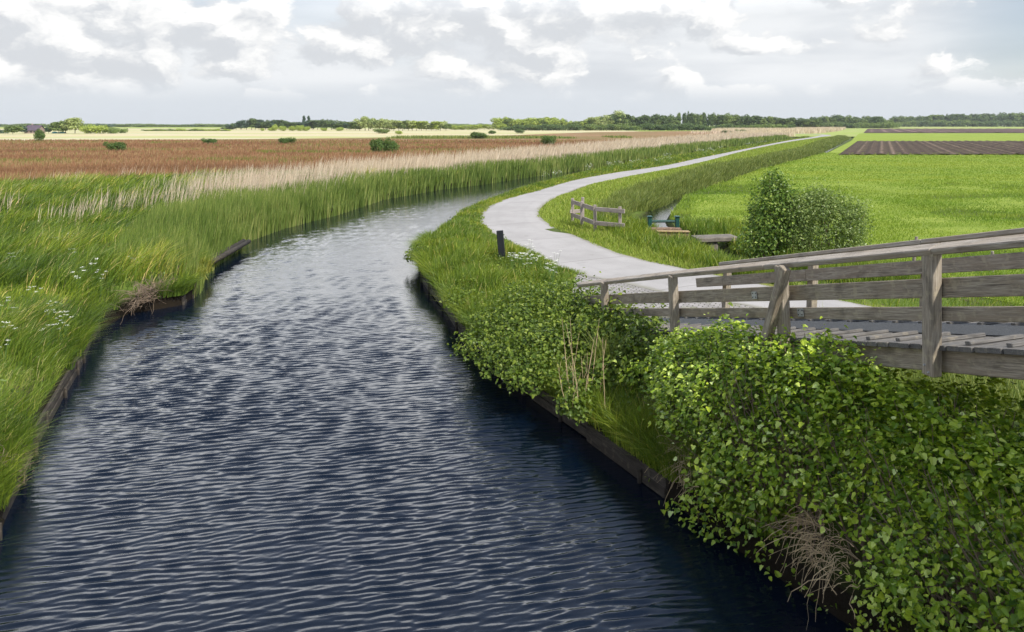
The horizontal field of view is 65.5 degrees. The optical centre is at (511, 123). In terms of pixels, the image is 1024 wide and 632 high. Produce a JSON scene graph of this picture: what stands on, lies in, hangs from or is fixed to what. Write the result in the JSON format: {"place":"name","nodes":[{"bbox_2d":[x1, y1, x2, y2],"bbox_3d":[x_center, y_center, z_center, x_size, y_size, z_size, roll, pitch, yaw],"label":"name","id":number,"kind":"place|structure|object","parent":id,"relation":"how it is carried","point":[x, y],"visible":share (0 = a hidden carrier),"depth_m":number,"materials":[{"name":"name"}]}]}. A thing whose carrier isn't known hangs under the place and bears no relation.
{"place":"outdoors","nodes":[
{"label":"outdoors","id":0,"kind":"place"},
{"bbox_2d":[0,128,633,139],"bbox_3d":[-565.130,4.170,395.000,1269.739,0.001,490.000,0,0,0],"label":"straw field","id":1,"kind":"structure","parent":0,"point":[234,133],"depth_m":325.81,"materials":[{"name":"plant"}]},
{"bbox_2d":[2,126,24,132],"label":"tree","id":2,"kind":"object","parent":1,"relation":"on","point":[12,129],"visible":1,"depth_m":301.16,"materials":[{"name":"green plant"}]},
{"bbox_2d":[24,124,44,132],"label":"farmhouse","id":3,"kind":"object","parent":1,"relation":"on","point":[31,128],"visible":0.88,"depth_m":328.48,"materials":[{"name":"brick"}]},
{"bbox_2d":[33,128,44,140],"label":"field bush","id":4,"kind":"object","parent":1,"relation":"on","point":[39,134],"visible":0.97,"depth_m":177.68,"materials":[{"name":"green plant"}]},
{"bbox_2d":[48,121,61,130],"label":"tree","id":5,"kind":"object","parent":1,"relation":"on","point":[54,126],"visible":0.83,"depth_m":325.24,"materials":[{"name":"green plant"}]},
{"bbox_2d":[58,120,68,132],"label":"tree","id":6,"kind":"object","parent":1,"relation":"on","point":[61,127],"visible":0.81,"depth_m":325.09,"materials":[{"name":"green plant"}]},
{"bbox_2d":[60,117,84,129],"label":"tree","id":7,"kind":"object","parent":1,"relation":"on","point":[72,122],"visible":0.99,"depth_m":324.76,"materials":[{"name":"green plant"}]},
{"bbox_2d":[78,126,94,132],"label":"tree","id":8,"kind":"object","parent":1,"relation":"on","point":[81,128],"visible":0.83,"depth_m":325.41,"materials":[{"name":"green plant"}]},
{"bbox_2d":[84,124,108,132],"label":"tree","id":9,"kind":"object","parent":1,"relation":"on","point":[98,128],"visible":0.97,"depth_m":324.83,"materials":[{"name":"green plant"}]},
{"bbox_2d":[102,125,120,133],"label":"tree","id":10,"kind":"object","parent":1,"relation":"on","point":[112,130],"visible":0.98,"depth_m":325.85,"materials":[{"name":"green plant"}]},
{"bbox_2d":[239,120,251,129],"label":"tree","id":11,"kind":"object","parent":1,"relation":"on","point":[245,125],"visible":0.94,"depth_m":513.57,"materials":[{"name":"green plant"}]},
{"bbox_2d":[347,121,360,128],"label":"tree","id":12,"kind":"object","parent":1,"relation":"on","point":[353,125],"visible":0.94,"depth_m":454.11,"materials":[{"name":"green plant"}]},
{"bbox_2d":[358,116,367,127],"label":"tree","id":13,"kind":"object","parent":1,"relation":"on","point":[363,118],"visible":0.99,"depth_m":453.81,"materials":[{"name":"green plant"}]},
{"bbox_2d":[372,118,383,128],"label":"tree","id":14,"kind":"object","parent":1,"relation":"on","point":[381,120],"visible":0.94,"depth_m":453.94,"materials":[{"name":"green plant"}]},
{"bbox_2d":[372,129,390,132],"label":"field bush","id":15,"kind":"object","parent":1,"relation":"on","point":[381,130],"visible":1,"depth_m":325.66,"materials":[{"name":"green plant"}]},
{"bbox_2d":[384,119,399,128],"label":"tree","id":16,"kind":"object","parent":1,"relation":"on","point":[393,122],"visible":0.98,"depth_m":453.14,"materials":[{"name":"green plant"}]},
{"bbox_2d":[395,120,409,130],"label":"tree","id":17,"kind":"object","parent":1,"relation":"on","point":[403,125],"visible":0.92,"depth_m":454.47,"materials":[{"name":"green plant"}]},
{"bbox_2d":[414,121,427,130],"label":"tree","id":18,"kind":"object","parent":1,"relation":"on","point":[419,125],"visible":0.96,"depth_m":453.91,"materials":[{"name":"green plant"}]},
{"bbox_2d":[430,121,442,128],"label":"tree","id":19,"kind":"object","parent":1,"relation":"on","point":[435,124],"visible":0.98,"depth_m":453.90,"materials":[{"name":"green plant"}]},
{"bbox_2d":[491,117,502,124],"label":"tree","id":20,"kind":"object","parent":1,"relation":"on","point":[495,120],"visible":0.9,"depth_m":557.75,"materials":[{"name":"green plant"}]},
{"bbox_2d":[389,135,631,138],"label":"rush strip","id":21,"kind":"object","parent":1,"relation":"on","point":[471,137],"visible":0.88,"depth_m":219.92,"materials":[{"name":"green plant"}]},
{"bbox_2d":[499,125,522,129],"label":"tree","id":22,"kind":"object","parent":1,"relation":"on","point":[510,128],"visible":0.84,"depth_m":464.65,"materials":[{"name":"green plant"}]},
{"bbox_2d":[534,123,548,130],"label":"tree","id":23,"kind":"object","parent":1,"relation":"on","point":[541,127],"visible":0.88,"depth_m":462.25,"materials":[{"name":"green plant"}]},
{"bbox_2d":[560,124,579,129],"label":"tree","id":24,"kind":"object","parent":1,"relation":"on","point":[574,128],"visible":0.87,"depth_m":464.47,"materials":[{"name":"green plant"}]},
{"bbox_2d":[583,123,605,129],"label":"tree","id":25,"kind":"object","parent":1,"relation":"on","point":[596,128],"visible":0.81,"depth_m":464.84,"materials":[{"name":"green plant"}]},
{"bbox_2d":[596,124,613,129],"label":"tree","id":26,"kind":"object","parent":1,"relation":"on","point":[607,127],"visible":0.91,"depth_m":464.49,"materials":[{"name":"green plant"}]},
{"bbox_2d":[607,123,628,129],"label":"tree","id":27,"kind":"object","parent":1,"relation":"on","point":[617,127],"visible":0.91,"depth_m":464.49,"materials":[{"name":"green plant"}]},
{"bbox_2d":[0,131,714,178],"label":"sorrel meadow","id":28,"kind":"structure","parent":0,"point":[598,135],"depth_m":232.58,"materials":[{"name":"plant"}]},
{"bbox_2d":[102,141,126,150],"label":"field bush","id":29,"kind":"object","parent":28,"relation":"on","point":[115,145],"visible":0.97,"depth_m":116.43,"materials":[{"name":"green plant"}]},
{"bbox_2d":[201,138,217,143],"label":"field bush","id":30,"kind":"object","parent":28,"relation":"on","point":[208,140],"visible":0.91,"depth_m":156.36,"materials":[{"name":"green plant"}]},
{"bbox_2d":[278,137,296,143],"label":"field bush","id":31,"kind":"object","parent":28,"relation":"on","point":[286,140],"visible":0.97,"depth_m":156.42,"materials":[{"name":"green plant"}]},
{"bbox_2d":[369,136,390,152],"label":"field bush","id":32,"kind":"object","parent":28,"relation":"on","point":[380,143],"visible":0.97,"depth_m":110.15,"materials":[{"name":"green plant"}]},
{"bbox_2d":[384,140,399,151],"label":"field bush","id":33,"kind":"object","parent":28,"relation":"on","point":[393,145],"visible":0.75,"depth_m":111.74,"materials":[{"name":"green plant"}]},
{"bbox_2d":[470,131,488,137],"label":"field bush","id":34,"kind":"object","parent":28,"relation":"on","point":[474,134],"visible":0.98,"depth_m":216.69,"materials":[{"name":"green plant"}]},
{"bbox_2d":[540,135,556,144],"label":"field bush","id":35,"kind":"object","parent":28,"relation":"on","point":[549,140],"visible":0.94,"depth_m":147.35,"materials":[{"name":"green plant"}]},
{"bbox_2d":[0,153,853,631],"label":"water","id":36,"kind":"structure","parent":0,"point":[308,427],"depth_m":10.45,"materials":[{"name":"blue liquid"}]},
{"bbox_2d":[0,126,998,136],"bbox_3d":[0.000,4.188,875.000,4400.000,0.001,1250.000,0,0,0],"label":"land","id":37,"kind":"structure","parent":0,"point":[851,132],"depth_m":463.71,"materials":[{"name":"plant"}]},
{"bbox_2d":[587,116,600,124],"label":"tree","id":38,"kind":"object","parent":37,"relation":"on","point":[591,122],"visible":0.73,"depth_m":541.97,"materials":[{"name":"green plant"}]},
{"bbox_2d":[613,110,625,123],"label":"tree","id":39,"kind":"object","parent":37,"relation":"on","point":[617,112],"visible":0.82,"depth_m":542.80,"materials":[{"name":"green plant"}]},
{"bbox_2d":[642,123,665,129],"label":"tree","id":40,"kind":"object","parent":37,"relation":"on","point":[654,126],"visible":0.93,"depth_m":464.17,"materials":[{"name":"green plant"}]},
{"bbox_2d":[655,123,674,130],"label":"tree","id":41,"kind":"object","parent":37,"relation":"on","point":[661,127],"visible":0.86,"depth_m":462.39,"materials":[{"name":"green plant"}]},
{"bbox_2d":[678,123,704,130],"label":"tree","id":42,"kind":"object","parent":37,"relation":"on","point":[689,128],"visible":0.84,"depth_m":464.28,"materials":[{"name":"green plant"}]},
{"bbox_2d":[688,123,711,130],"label":"tree","id":43,"kind":"object","parent":37,"relation":"on","point":[699,128],"visible":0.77,"depth_m":464.52,"materials":[{"name":"green plant"}]},
{"bbox_2d":[701,112,707,125],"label":"tree","id":44,"kind":"object","parent":37,"relation":"on","point":[704,120],"visible":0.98,"depth_m":543.68,"materials":[{"name":"green plant"}]},
{"bbox_2d":[716,115,725,125],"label":"tree","id":45,"kind":"object","parent":37,"relation":"on","point":[720,117],"visible":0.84,"depth_m":541.52,"materials":[{"name":"green plant"}]},
{"bbox_2d":[712,123,734,128],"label":"tree","id":46,"kind":"object","parent":37,"relation":"on","point":[729,125],"visible":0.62,"depth_m":463.65,"materials":[{"name":"green plant"}]},
{"bbox_2d":[763,123,787,127],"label":"tree","id":47,"kind":"object","parent":37,"relation":"on","point":[778,125],"visible":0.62,"depth_m":464.12,"materials":[{"name":"green plant"}]},
{"bbox_2d":[0,137,1023,631],"bbox_3d":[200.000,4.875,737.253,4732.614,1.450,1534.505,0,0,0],"label":"ground","id":48,"kind":"structure","parent":0,"point":[840,597],"depth_m":8.55,"materials":[{"name":"soil"}]},
{"bbox_2d":[0,437,38,540],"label":"bank edging","id":49,"kind":"object","parent":48,"relation":"on","point":[7,509],"visible":0.21,"depth_m":10.29,"materials":[{"name":"wood"}]},
{"bbox_2d":[0,442,50,487],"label":"dead brush","id":50,"kind":"object","parent":48,"relation":"on","point":[20,463],"visible":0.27,"depth_m":10.40,"materials":[{"name":"brown plant"}]},
{"bbox_2d":[33,321,99,443],"bbox_3d":[-8.327,5.007,15.159,0.188,0.987,6.956,0,0,-21],"label":"bank edging","id":51,"kind":"object","parent":48,"relation":"on","point":[66,382],"visible":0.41,"depth_m":13.81,"materials":[{"name":"wood"}]},
{"bbox_2d":[0,251,221,545],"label":"edge grass","id":52,"kind":"structure","parent":48,"relation":"on","point":[188,282],"depth_m":14.67,"materials":[{"name":"plant"}]},
{"bbox_2d":[114,271,173,319],"bbox_3d":[-9.384,4.378,20.400,1.166,1.154,3.004,0,0,0],"label":"dead brush","id":53,"kind":"object","parent":48,"relation":"on","point":[144,293],"visible":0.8,"depth_m":20.12,"materials":[{"name":"brown plant"}]},
{"bbox_2d":[0,163,303,223],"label":"dry stalks","id":54,"kind":"object","parent":48,"relation":"on","point":[120,199],"visible":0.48,"depth_m":37.84,"materials":[{"name":"plant"}]},
{"bbox_2d":[181,281,199,304],"bbox_3d":[-9.095,5.042,22.882,0.307,0.918,3.643,0,0,-15],"label":"bank edging","id":55,"kind":"object","parent":48,"relation":"on","point":[183,300],"visible":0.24,"depth_m":21.25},
{"bbox_2d":[180,264,209,278],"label":"grass tuft","id":56,"kind":"object","parent":48,"relation":"on","point":[202,271],"visible":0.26,"depth_m":22.96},
{"bbox_2d":[193,253,221,273],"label":"grass tuft","id":57,"kind":"object","parent":48,"relation":"on","point":[208,263],"visible":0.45,"depth_m":24.26,"materials":[{"name":"plant"}]},
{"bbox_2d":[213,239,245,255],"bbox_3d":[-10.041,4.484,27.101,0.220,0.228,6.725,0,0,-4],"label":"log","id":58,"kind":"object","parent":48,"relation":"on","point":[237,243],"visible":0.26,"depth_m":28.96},
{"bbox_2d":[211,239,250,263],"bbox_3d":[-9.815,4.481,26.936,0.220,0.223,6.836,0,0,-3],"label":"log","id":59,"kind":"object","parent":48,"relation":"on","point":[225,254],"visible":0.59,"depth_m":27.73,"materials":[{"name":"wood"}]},
{"bbox_2d":[0,165,470,500],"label":"tall grass","id":60,"kind":"structure","parent":48,"relation":"on","point":[53,264],"depth_m":22.01,"materials":[{"name":"plant"}]},
{"bbox_2d":[0,138,646,181],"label":"sorrel stalks","id":61,"kind":"object","parent":48,"relation":"on","point":[20,157],"visible":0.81,"depth_m":103.05,"materials":[{"name":"plant"}]},
{"bbox_2d":[403,236,428,263],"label":"bank sprig","id":62,"kind":"object","parent":48,"relation":"on","point":[411,258],"visible":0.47,"depth_m":25.94,"materials":[{"name":"green plant"}]},
{"bbox_2d":[112,134,789,297],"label":"green reeds","id":63,"kind":"object","parent":48,"relation":"on","point":[238,213],"visible":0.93,"depth_m":39.74,"materials":[{"name":"plant"}]},
{"bbox_2d":[439,273,491,313],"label":"bank weed clump","id":64,"kind":"object","parent":48,"relation":"on","point":[459,297],"visible":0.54,"depth_m":18.65,"materials":[{"name":"green plant"}]},
{"bbox_2d":[141,130,795,206],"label":"dry reeds","id":65,"kind":"object","parent":48,"relation":"on","point":[438,161],"visible":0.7,"depth_m":67.44,"materials":[{"name":"plant"}]},
{"bbox_2d":[496,230,504,262],"bbox_3d":[-0.321,3.820,24.066,0.298,1.176,0.110,0,0,6],"label":"bollard","id":66,"kind":"object","parent":48,"relation":"on","point":[500,243],"visible":0.57,"depth_m":24.02,"materials":[{"name":"black paint"}]},
{"bbox_2d":[447,267,619,398],"bbox_3d":[0.268,3.748,15.467,3.647,1.425,5.597,0,0,22],"label":"bramble bush","id":67,"kind":"object","parent":48,"relation":"on","point":[545,303],"visible":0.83,"depth_m":14.73,"materials":[{"name":"green plant"}]},
{"bbox_2d":[429,204,657,416],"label":"verge weeds","id":68,"kind":"object","parent":48,"relation":"on","point":[475,224],"visible":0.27,"depth_m":21.96,"materials":[{"name":"green plant"}]},
{"bbox_2d":[420,273,668,498],"bbox_3d":[-0.580,4.995,17.125,0.568,1.011,14.771,0,0,-18],"label":"bank edging","id":69,"kind":"object","parent":48,"relation":"on","point":[634,466],"visible":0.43,"depth_m":11.67,"materials":[{"name":"wood"}]},
{"bbox_2d":[398,227,691,482],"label":"edge grass","id":70,"kind":"structure","parent":48,"relation":"on","point":[614,432],"depth_m":11.75,"materials":[{"name":"plant"}]},
{"bbox_2d":[552,346,608,425],"bbox_3d":[1.092,4.073,12.530,0.904,0.761,2.264,0,0,12],"label":"bank weed clump","id":71,"kind":"object","parent":48,"relation":"on","point":[567,398],"visible":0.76,"depth_m":12.11,"materials":[{"name":"green plant"}]},
{"bbox_2d":[557,321,605,419],"bbox_3d":[1.072,3.709,12.155,0.794,1.385,0.827,0,0,0],"label":"dried weed","id":72,"kind":"object","parent":48,"relation":"on","point":[566,366],"visible":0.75,"depth_m":12.26,"materials":[{"name":"plant"}]},
{"bbox_2d":[570,197,624,232],"bbox_3d":[3.209,3.790,31.233,0.794,1.421,4.054,0,0,-17],"label":"path fence","id":73,"kind":"object","parent":48,"relation":"on","point":[594,222],"visible":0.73,"depth_m":30.27,"materials":[{"name":"wood"}]},
{"bbox_2d":[574,322,628,381],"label":"grass tuft","id":74,"kind":"object","parent":48,"relation":"on","point":[601,347],"visible":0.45,"depth_m":12.85,"materials":[{"name":"plant"}]},
{"bbox_2d":[555,288,689,392],"bbox_3d":[1.862,3.578,14.310,2.074,1.364,4.952,0,0,0],"label":"bramble bush","id":75,"kind":"object","parent":48,"relation":"on","point":[621,321],"visible":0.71,"depth_m":13.26,"materials":[{"name":"green plant"}]},
{"bbox_2d":[421,136,851,539],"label":"verge grass","id":76,"kind":"structure","parent":48,"relation":"on","point":[452,249],"depth_m":21.03,"materials":[{"name":"plant"}]},
{"bbox_2d":[619,396,675,443],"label":"grass tuft","id":77,"kind":"object","parent":48,"relation":"on","point":[644,420],"visible":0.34,"depth_m":10.95,"materials":[{"name":"plant"}]},
{"bbox_2d":[647,215,689,238],"bbox_3d":[5.758,3.985,29.402,1.385,1.030,1.205,0,0,0],"label":"sluice","id":78,"kind":"object","parent":48,"relation":"on","point":[650,221],"visible":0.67,"depth_m":29.81,"materials":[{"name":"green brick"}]},
{"bbox_2d":[645,419,714,510],"bbox_3d":[2.137,4.385,10.298,0.782,0.972,2.122,0,0,0],"label":"dry grass tuft","id":79,"kind":"object","parent":48,"relation":"on","point":[678,469],"visible":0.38,"depth_m":9.92,"materials":[{"name":"plant"}]},
{"bbox_2d":[692,234,736,250],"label":"culvert slab","id":80,"kind":"structure","parent":48,"relation":"on","point":[713,239],"depth_m":27.77,"materials":[{"name":"concrete"}]},
{"bbox_2d":[595,134,851,219],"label":"ditch bank grass","id":81,"kind":"structure","parent":48,"relation":"on","point":[660,192],"depth_m":56.02,"materials":[{"name":"plant"}]},
{"bbox_2d":[590,212,920,284],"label":"rough grass","id":82,"kind":"structure","parent":48,"relation":"on","point":[687,246],"depth_m":26.38,"materials":[{"name":"plant"}]},
{"bbox_2d":[731,161,820,258],"bbox_3d":[8.281,2.720,24.736,2.628,3.091,2.366,0,0,30],"label":"leafy shrub","id":83,"kind":"object","parent":48,"relation":"on","point":[765,214],"visible":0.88,"depth_m":24.51,"materials":[{"name":"green plant"}]},
{"bbox_2d":[711,127,845,133],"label":"dry reeds","id":84,"kind":"object","parent":48,"relation":"on","point":[805,130],"visible":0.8,"depth_m":364.91,"materials":[{"name":"plant"}]},
{"bbox_2d":[577,228,1023,379],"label":"wooden bridge","id":85,"kind":"structure","parent":48,"relation":"on","point":[931,336],"depth_m":8.57,"materials":[{"name":"wood"}]},
{"bbox_2d":[756,484,863,629],"bbox_3d":[2.941,4.292,8.046,0.867,1.010,1.985,0,0,0],"label":"dry grass tuft","id":86,"kind":"object","parent":48,"relation":"on","point":[810,538],"visible":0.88,"depth_m":7.89,"materials":[{"name":"plant"}]},
{"bbox_2d":[613,302,1023,631],"bbox_3d":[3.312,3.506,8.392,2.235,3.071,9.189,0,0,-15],"label":"hedge","id":87,"kind":"object","parent":48,"relation":"on","point":[682,374],"visible":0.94,"depth_m":7.70,"materials":[{"name":"green plant"}]},
{"bbox_2d":[685,256,1023,306],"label":"undergrowth","id":88,"kind":"object","parent":48,"relation":"on","point":[897,302],"visible":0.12,"depth_m":18.48,"materials":[{"name":"green plant"}]},
{"bbox_2d":[0,0,1023,125],"label":"sky","id":89,"kind":"structure","parent":0,"point":[157,62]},
{"bbox_2d":[572,275,753,307],"bbox_3d":[3.700,4.170,18.800,5.000,0.001,6.400,0,0,0],"label":"paved apron","id":90,"kind":"object","parent":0,"point":[631,289],"visible":0.2,"depth_m":19.02,"materials":[{"name":"concrete"}]},
{"bbox_2d":[480,134,870,307],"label":"cycle path","id":91,"kind":"structure","parent":0,"point":[515,219],"depth_m":27.33,"materials":[{"name":"concrete"}]},
{"bbox_2d":[536,137,887,306],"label":"path verge","id":92,"kind":"structure","parent":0,"point":[852,301],"depth_m":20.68,"materials":[{"name":"plant"}]},
{"bbox_2d":[641,138,851,259],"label":"ditch water","id":93,"kind":"structure","parent":0,"point":[663,213],"depth_m":40.63,"materials":[{"name":"black liquid"}]},
{"bbox_2d":[670,133,1023,305],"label":"pasture","id":94,"kind":"structure","parent":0,"point":[842,148],"depth_m":47.42,"materials":[{"name":"plant"}]},
{"bbox_2d":[774,177,879,252],"bbox_3d":[9.629,2.967,24.481,3.054,2.591,2.762,0,0,34],"label":"leafy shrub","id":95,"kind":"object","parent":94,"relation":"on","point":[818,203],"visible":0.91,"depth_m":24.21,"materials":[{"name":"green plant"}]},
{"bbox_2d":[711,126,1023,128],"bbox_3d":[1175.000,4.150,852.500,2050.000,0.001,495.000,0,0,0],"label":"meadow","id":96,"kind":"structure","parent":0,"point":[966,127],"depth_m":788.33,"materials":[{"name":"plant"}]},
{"bbox_2d":[870,116,884,123],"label":"tree","id":97,"kind":"object","parent":96,"relation":"on","point":[880,119],"visible":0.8,"depth_m":699.82,"materials":[{"name":"green plant"}]},
{"bbox_2d":[896,120,916,126],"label":"tree","id":98,"kind":"object","parent":96,"relation":"on","point":[910,123],"visible":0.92,"depth_m":949.50,"materials":[{"name":"green plant"}]},
{"bbox_2d":[917,120,937,126],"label":"tree","id":99,"kind":"object","parent":96,"relation":"on","point":[927,123],"visible":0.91,"depth_m":952.33,"materials":[{"name":"green plant"}]},
{"bbox_2d":[929,114,944,122],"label":"tree","id":100,"kind":"object","parent":96,"relation":"on","point":[934,119],"visible":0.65,"depth_m":1001.03,"materials":[{"name":"green plant"}]},
{"bbox_2d":[930,120,949,126],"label":"tree","id":101,"kind":"object","parent":96,"relation":"on","point":[941,123],"visible":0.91,"depth_m":950.64,"materials":[{"name":"green plant"}]},
{"bbox_2d":[933,120,956,126],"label":"tree","id":102,"kind":"object","parent":96,"relation":"on","point":[947,122],"visible":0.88,"depth_m":950.70,"materials":[{"name":"green plant"}]},
{"bbox_2d":[949,119,965,126],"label":"tree","id":103,"kind":"object","parent":96,"relation":"on","point":[958,123],"visible":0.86,"depth_m":949.64,"materials":[{"name":"green plant"}]},
{"bbox_2d":[953,120,975,126],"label":"tree","id":104,"kind":"object","parent":96,"relation":"on","point":[967,122],"visible":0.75,"depth_m":950.91,"materials":[{"name":"green plant"}]},
{"bbox_2d":[965,120,987,126],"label":"tree","id":105,"kind":"object","parent":96,"relation":"on","point":[977,124],"visible":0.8,"depth_m":952.35,"materials":[{"name":"green plant"}]},
{"bbox_2d":[984,121,1006,126],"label":"tree","id":106,"kind":"object","parent":96,"relation":"on","point":[995,123],"visible":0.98,"depth_m":951.18,"materials":[{"name":"green plant"}]},
{"bbox_2d":[994,120,1014,126],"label":"tree","id":107,"kind":"object","parent":96,"relation":"on","point":[1010,122],"visible":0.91,"depth_m":953.01,"materials":[{"name":"green plant"}]},
{"bbox_2d":[838,140,1023,154],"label":"ploughed field","id":108,"kind":"structure","parent":0,"point":[942,147],"depth_m":133.54,"materials":[{"name":"soil"}]},
{"bbox_2d":[857,133,1023,140],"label":"grass strip","id":109,"kind":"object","parent":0,"point":[941,136],"depth_m":233.42,"materials":[{"name":"plant"}]},
{"bbox_2d":[864,128,1023,132],"bbox_3d":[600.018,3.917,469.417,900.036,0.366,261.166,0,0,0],"label":"ploughed field","id":110,"kind":"structure","parent":0,"point":[944,130],"depth_m":433.78,"materials":[{"name":"soil"}]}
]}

